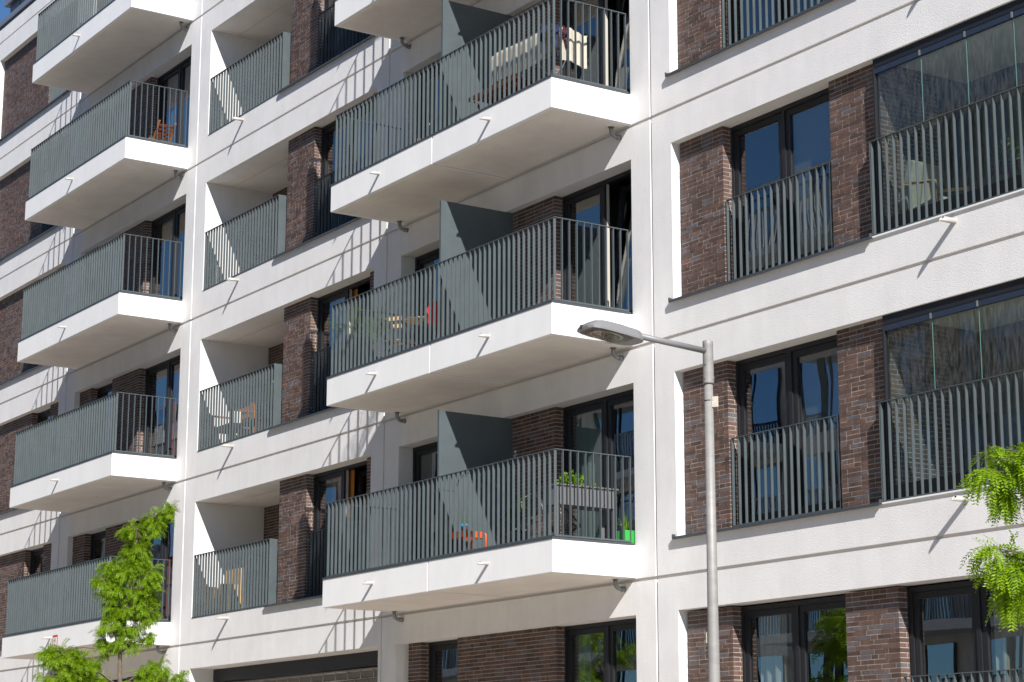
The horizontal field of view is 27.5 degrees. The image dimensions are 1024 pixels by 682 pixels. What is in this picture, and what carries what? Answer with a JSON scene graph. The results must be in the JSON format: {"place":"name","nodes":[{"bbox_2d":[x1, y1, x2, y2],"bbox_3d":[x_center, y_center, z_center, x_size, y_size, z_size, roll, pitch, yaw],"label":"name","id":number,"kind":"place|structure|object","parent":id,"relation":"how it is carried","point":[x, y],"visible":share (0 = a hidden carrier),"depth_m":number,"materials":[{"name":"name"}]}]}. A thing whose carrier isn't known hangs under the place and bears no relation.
{"place":"outdoors","nodes":[
{"label":"outdoors","id":0,"kind":"place"},
{"bbox_2d":[0,0,9,21],"label":"sky","id":1,"kind":"structure","parent":0,"point":[4,11],"materials":[{"name":"blue"}]},
{"bbox_2d":[253,230,277,263],"bbox_3d":[-4.285,-1.524,36.216,0.254,0.784,0.715,8,-15,-32],"label":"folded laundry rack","id":2,"kind":"object","parent":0,"point":[262,248],"visible":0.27,"depth_m":36.33,"materials":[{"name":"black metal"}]},
{"bbox_2d":[429,116,438,134],"bbox_3d":[-1.062,-2.917,29.035,0.209,0.425,0.209,8,-15,-32],"label":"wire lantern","id":3,"kind":"object","parent":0,"point":[433,121],"visible":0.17,"depth_m":29.04,"materials":[{"name":"metal"}]},
{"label":"folding chair","id":4,"kind":"object","parent":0,"visible":0},
{"bbox_2d":[427,301,436,327],"bbox_3d":[-1.076,-0.370,28.712,0.109,0.372,0.358,8,-15,-32],"label":"jacket","id":5,"kind":"object","parent":4,"relation":"hanging from","point":[431,314],"visible":0.3,"depth_m":28.76,"materials":[{"name":"red fabric"}]},
{"bbox_3d":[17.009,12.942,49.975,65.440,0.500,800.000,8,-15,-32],"label":"pavement","id":6,"kind":"structure","parent":0,"visible":0},
{"bbox_2d":[33,500,191,681],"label":"locust tree","id":7,"kind":"object","parent":6,"relation":"on","point":[139,604],"visible":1,"depth_m":30.05,"materials":[{"name":"green plant"}]},
{"bbox_2d":[0,0,1023,681],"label":"apartment building","id":8,"kind":"structure","parent":6,"relation":"on","point":[726,176],"depth_m":27.86,"materials":[{"name":"white paint"}]},
{"bbox_2d":[30,547,43,577],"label":"window","id":9,"kind":"structure","parent":8,"relation":"in","point":[36,552],"depth_m":43.43,"materials":[{"name":"black glass"}]},
{"bbox_2d":[38,409,49,439],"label":"window","id":10,"kind":"structure","parent":8,"relation":"in","point":[46,413],"depth_m":43.98,"materials":[{"name":"black glass"}]},
{"bbox_2d":[53,635,57,646],"bbox_3d":[-8.272,5.446,37.853,0.012,0.248,0.230,8,-15,-32],"label":"hydrant sign","id":11,"kind":"object","parent":8,"relation":"attached to","point":[55,639],"visible":0.76,"depth_m":37.83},
{"bbox_2d":[89,530,105,618],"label":"window","id":12,"kind":"structure","parent":8,"relation":"in","point":[100,535],"depth_m":40.76,"materials":[{"name":"black glass"}]},
{"bbox_2d":[96,383,111,453],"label":"window","id":13,"kind":"structure","parent":8,"relation":"in","point":[108,388],"depth_m":41.33,"materials":[{"name":"black glass"}]},
{"bbox_2d":[103,241,117,297],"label":"window","id":14,"kind":"structure","parent":8,"relation":"in","point":[115,241],"depth_m":41.94,"materials":[{"name":"black glass"}]},
{"bbox_2d":[110,103,123,143],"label":"window","id":15,"kind":"structure","parent":8,"relation":"in","point":[121,103],"depth_m":42.63,"materials":[{"name":"black glass"}]},
{"bbox_2d":[138,512,174,621],"bbox_3d":[-6.298,4.173,37.980,0.164,2.025,2.110,8,-15,-32],"label":"window","id":16,"kind":"structure","parent":8,"relation":"in","point":[166,548],"depth_m":37.94,"materials":[{"name":"black glass"}]},
{"bbox_2d":[143,355,179,458],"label":"window","id":17,"kind":"structure","parent":8,"relation":"in","point":[172,388],"depth_m":38.66,"materials":[{"name":"black glass"}]},
{"bbox_2d":[153,120,175,141],"bbox_3d":[-6.581,-3.748,38.980,0.348,0.513,0.781,8,-15,-32],"label":"deck chair","id":18,"kind":"object","parent":8,"relation":"on","point":[165,134],"visible":0.31,"depth_m":38.80,"materials":[{"name":"brown wood"}]},
{"bbox_2d":[149,203,185,300],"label":"window","id":19,"kind":"structure","parent":8,"relation":"in","point":[174,214],"depth_m":39.33,"materials":[{"name":"black glass"}]},
{"bbox_2d":[155,56,190,147],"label":"window","id":20,"kind":"structure","parent":8,"relation":"in","point":[178,77],"depth_m":40.00,"materials":[{"name":"black glass"}]},
{"bbox_2d":[205,568,243,614],"bbox_3d":[-4.908,4.300,35.794,0.460,0.820,0.680,8,-15,-32],"label":"wicker armchair","id":21,"kind":"object","parent":8,"relation":"on","point":[226,590],"visible":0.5,"depth_m":35.57,"materials":[{"name":"beige wicker"}]},
{"bbox_2d":[209,404,254,445],"bbox_3d":[-4.889,1.491,36.429,0.500,0.780,0.810,8,-15,-32],"label":"wooden armchair","id":22,"kind":"object","parent":8,"relation":"on","point":[231,422],"visible":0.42,"depth_m":36.37,"materials":[{"name":"orange wood"}]},
{"bbox_2d":[239,417,272,436],"bbox_3d":[-4.376,1.529,35.565,0.280,0.335,0.830,8,-15,-32],"label":"wooden bench","id":23,"kind":"object","parent":8,"relation":"on","point":[254,423],"visible":0.23,"depth_m":35.52,"materials":[{"name":"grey wood"}]},
{"bbox_2d":[312,460,366,595],"bbox_3d":[-2.496,2.966,32.473,0.314,2.025,1.970,8,-15,-32],"label":"window","id":24,"kind":"structure","parent":8,"relation":"in","point":[342,478],"depth_m":32.82,"materials":[{"name":"black glass"}]},
{"bbox_2d":[323,0,358,63],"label":"window","id":25,"kind":"structure","parent":8,"relation":"in","point":[328,3],"depth_m":34.93,"materials":[{"name":"black glass"}]},
{"bbox_2d":[316,277,369,411],"bbox_3d":[-2.491,0.134,33.097,0.314,2.025,1.970,8,-15,-32],"label":"window","id":26,"kind":"structure","parent":8,"relation":"in","point":[344,293],"depth_m":33.58,"materials":[{"name":"black glass"}]},
{"bbox_2d":[320,100,372,234],"bbox_3d":[-2.587,-2.713,33.656,0.073,2.025,1.970,8,-15,-32],"label":"window","id":27,"kind":"structure","parent":8,"relation":"in","point":[331,127],"depth_m":34.40,"materials":[{"name":"black glass"}]},
{"bbox_2d":[329,291,410,363],"bbox_3d":[-1.927,-0.101,30.068,1.368,1.162,1.474,8,-15,-32],"label":"potted palm","id":28,"kind":"object","parent":8,"relation":"on","point":[350,327],"visible":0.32,"depth_m":30.03,"materials":[{"name":"green plant"}]},
{"bbox_2d":[335,280,406,308],"bbox_3d":[-1.994,-0.616,29.646,0.065,0.106,2.115,8,-15,-32],"label":"lantern chain","id":29,"kind":"object","parent":8,"relation":"hanging from","point":[370,295],"visible":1,"depth_m":29.66,"materials":[{"name":"metal"}]},
{"bbox_2d":[381,316,414,355],"bbox_3d":[-1.639,0.033,29.645,0.380,0.728,0.404,-6,-14,26],"label":"folding chair","id":30,"kind":"object","parent":8,"relation":"on","point":[393,328],"visible":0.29,"depth_m":29.55,"materials":[{"name":"brown wood"}]},
{"bbox_2d":[405,316,436,347],"bbox_3d":[-1.248,0.013,29.285,0.524,0.612,0.540,8,-15,-32],"label":"bistro table","id":31,"kind":"object","parent":8,"relation":"on","point":[418,325],"visible":0.27,"depth_m":29.29,"materials":[{"name":"brown wood"}]},
{"bbox_2d":[412,441,437,559],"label":"window","id":32,"kind":"structure","parent":8,"relation":"in","point":[418,452],"depth_m":30.66,"materials":[{"name":"black metal"}]},
{"bbox_2d":[414,248,438,344],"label":"window","id":33,"kind":"structure","parent":8,"relation":"in","point":[420,261],"depth_m":31.28,"materials":[{"name":"black metal"}]},
{"bbox_2d":[417,63,439,138],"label":"window","id":34,"kind":"structure","parent":8,"relation":"in","point":[438,63],"depth_m":31.93,"materials":[{"name":"glass"}]},
{"bbox_2d":[429,639,457,681],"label":"window","id":35,"kind":"structure","parent":8,"relation":"in","point":[434,647],"depth_m":29.69,"materials":[{"name":"black metal"}]},
{"bbox_2d":[452,530,486,548],"bbox_3d":[-0.577,2.678,27.351,0.364,0.369,0.364,8,-15,-32],"label":"wire stool","id":36,"kind":"object","parent":8,"relation":"on","point":[471,539],"visible":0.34,"depth_m":27.31,"materials":[{"name":"orange metal"}]},
{"bbox_2d":[434,451,530,490],"bbox_3d":[-0.400,1.710,26.666,0.166,0.373,2.301,8,-15,-32],"label":"bulb string","id":37,"kind":"object","parent":8,"relation":"attached to","point":[481,481],"visible":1,"depth_m":26.68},
{"bbox_2d":[469,74,536,109],"bbox_3d":[-0.126,-3.172,27.625,0.349,0.335,1.140,8,-15,-32],"label":"wooden bench","id":38,"kind":"object","parent":8,"relation":"on","point":[516,83],"visible":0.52,"depth_m":27.62,"materials":[{"name":"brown wood"}]},
{"bbox_2d":[495,491,542,543],"bbox_3d":[0.102,2.335,26.761,0.667,0.793,0.644,8,-15,-32],"label":"string chair","id":39,"kind":"object","parent":8,"relation":"on","point":[536,511],"visible":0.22,"depth_m":26.66,"materials":[{"name":"black metal"}]},
{"bbox_2d":[505,494,536,540],"bbox_3d":[0.115,2.274,26.230,0.454,0.678,0.450,8,-15,-32],"label":"leafy pot plant","id":40,"kind":"object","parent":8,"relation":"on","point":[531,519],"visible":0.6,"depth_m":26.19,"materials":[{"name":"green plant"}]},
{"bbox_2d":[511,32,587,93],"bbox_3d":[0.344,-3.464,27.565,0.614,0.873,1.400,8,-15,-32],"label":"drying rack","id":41,"kind":"object","parent":8,"relation":"on","point":[541,59],"visible":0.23,"depth_m":27.58,"materials":[{"name":"metal"}]},
{"bbox_2d":[492,28,559,84],"bbox_3d":[0.325,-3.685,27.625,0.639,0.459,1.300,8,-15,-32],"label":"blanket","id":42,"kind":"object","parent":41,"relation":"hanging from","point":[516,56],"visible":0.31,"depth_m":27.48,"materials":[{"name":"white fabric"}]},
{"bbox_2d":[540,23,546,50],"bbox_3d":[0.393,-3.890,26.895,0.140,0.375,0.060,8,-15,-32],"label":"shirt","id":43,"kind":"object","parent":41,"relation":"hanging from","point":[541,33],"visible":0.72,"depth_m":26.90,"materials":[{"name":"blue fabric"}]},
{"bbox_2d":[550,23,559,56],"bbox_3d":[0.548,-3.857,26.869,0.150,0.450,0.060,8,-15,-32],"label":"shirt","id":44,"kind":"object","parent":41,"relation":"hanging from","point":[557,27],"visible":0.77,"depth_m":26.88,"materials":[{"name":"blue fabric"}]},
{"bbox_2d":[562,26,566,49],"bbox_3d":[0.682,-3.911,26.972,0.120,0.300,0.060,8,-15,-32],"label":"sock pair","id":45,"kind":"object","parent":41,"relation":"hanging from","point":[564,32],"visible":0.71,"depth_m":26.97,"materials":[{"name":"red fabric"}]},
{"bbox_2d":[562,27,586,68],"bbox_3d":[0.790,-3.800,27.057,0.420,0.510,0.024,8,-15,-32],"label":"towel","id":46,"kind":"object","parent":41,"relation":"hanging from","point":[571,47],"visible":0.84,"depth_m":27.07,"materials":[{"name":"white fabric"}]},
{"bbox_2d":[531,484,580,535],"bbox_3d":[0.547,2.184,26.072,0.644,0.793,0.667,8,-15,-32],"label":"string chair","id":47,"kind":"object","parent":8,"relation":"on","point":[567,521],"visible":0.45,"depth_m":25.96,"materials":[{"name":"black metal"}]},
{"bbox_2d":[541,470,618,541],"bbox_3d":[0.834,2.034,25.661,0.930,0.906,0.340,8,-15,-32],"label":"raised planter","id":48,"kind":"object","parent":8,"relation":"on","point":[589,497],"visible":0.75,"depth_m":25.57,"materials":[{"name":"metal"}]},
{"bbox_2d":[562,0,622,86],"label":"window","id":49,"kind":"structure","parent":8,"relation":"in","point":[601,3],"depth_m":28.04,"materials":[{"name":"black metal"}]},
{"bbox_2d":[563,169,632,313],"bbox_3d":[1.329,-1.108,27.431,0.314,2.025,1.900,8,-15,-32],"label":"window","id":50,"kind":"structure","parent":8,"relation":"in","point":[602,187],"depth_m":27.51,"materials":[{"name":"black metal"}]},
{"bbox_2d":[563,389,633,539],"bbox_3d":[1.261,1.715,26.767,0.164,2.025,1.900,8,-15,-32],"label":"window","id":51,"kind":"structure","parent":8,"relation":"in","point":[589,425],"depth_m":27.21,"materials":[{"name":"black glass"}]},
{"bbox_2d":[565,618,635,681],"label":"window","id":52,"kind":"structure","parent":8,"relation":"in","point":[577,637],"depth_m":26.74,"materials":[{"name":"black metal"}]},
{"bbox_2d":[617,514,634,544],"bbox_3d":[1.402,2.294,25.704,0.331,0.417,0.355,-6,-14,25],"label":"green tub","id":53,"kind":"object","parent":8,"relation":"on","point":[626,533],"visible":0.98,"depth_m":25.65,"materials":[{"name":"plastic"}]},
{"bbox_2d":[730,0,789,43],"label":"window","id":54,"kind":"structure","parent":8,"relation":"in","point":[731,1],"depth_m":25.59,"materials":[{"name":"black metal"}]},
{"bbox_2d":[731,87,831,277],"bbox_3d":[3.211,-1.767,24.425,0.073,2.025,1.950,8,-15,-32],"label":"window","id":55,"kind":"structure","parent":8,"relation":"in","point":[783,115],"depth_m":24.54,"materials":[{"name":"black metal"}]},
{"bbox_2d":[736,335,839,523],"bbox_3d":[3.206,1.065,23.801,0.073,2.025,1.950,8,-15,-32],"label":"window","id":56,"kind":"structure","parent":8,"relation":"in","point":[791,356],"depth_m":23.90,"materials":[{"name":"black metal"}]},
{"bbox_2d":[741,595,845,681],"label":"window","id":57,"kind":"structure","parent":8,"relation":"in","point":[773,623],"depth_m":23.67,"materials":[{"name":"black metal"}]},
{"bbox_2d":[897,160,969,210],"bbox_3d":[4.585,-1.552,22.739,0.544,0.878,0.623,8,-15,-32],"label":"bentwood armchair","id":58,"kind":"object","parent":8,"relation":"on","point":[921,184],"visible":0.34,"depth_m":22.83,"materials":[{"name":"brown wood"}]},
{"bbox_2d":[908,576,1023,681],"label":"window","id":59,"kind":"structure","parent":8,"relation":"in","point":[1009,646],"depth_m":21.03,"materials":[{"name":"black metal"}]},
{"bbox_2d":[989,133,1023,180],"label":"potted plant","id":60,"kind":"object","parent":8,"relation":"on","point":[1001,177],"visible":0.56,"depth_m":21.49,"materials":[{"name":"green plant"}]},
{"bbox_2d":[577,320,719,681],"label":"street lamp","id":61,"kind":"object","parent":6,"relation":"on","point":[613,332],"visible":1,"depth_m":17.58,"materials":[{"name":"metal"}]},
{"bbox_2d":[704,633,707,644],"bbox_3d":[1.628,2.489,17.472,0.031,0.098,0.060,3,-13,-13],"label":"number plate","id":62,"kind":"object","parent":61,"relation":"attached to","point":[705,638],"visible":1,"depth_m":17.47,"materials":[{"name":"white metal"}]},
{"bbox_2d":[704,396,717,406],"bbox_3d":[1.701,0.525,17.885,0.122,0.090,0.087,-1,-12,3],"label":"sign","id":63,"kind":"object","parent":61,"relation":"attached to","point":[714,401],"visible":1,"depth_m":17.85,"materials":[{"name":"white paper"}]},
{"bbox_2d":[956,442,1023,631],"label":"locust tree","id":64,"kind":"object","parent":6,"relation":"on","point":[1009,592],"visible":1,"depth_m":15.79,"materials":[{"name":"green plant"}]}
]}

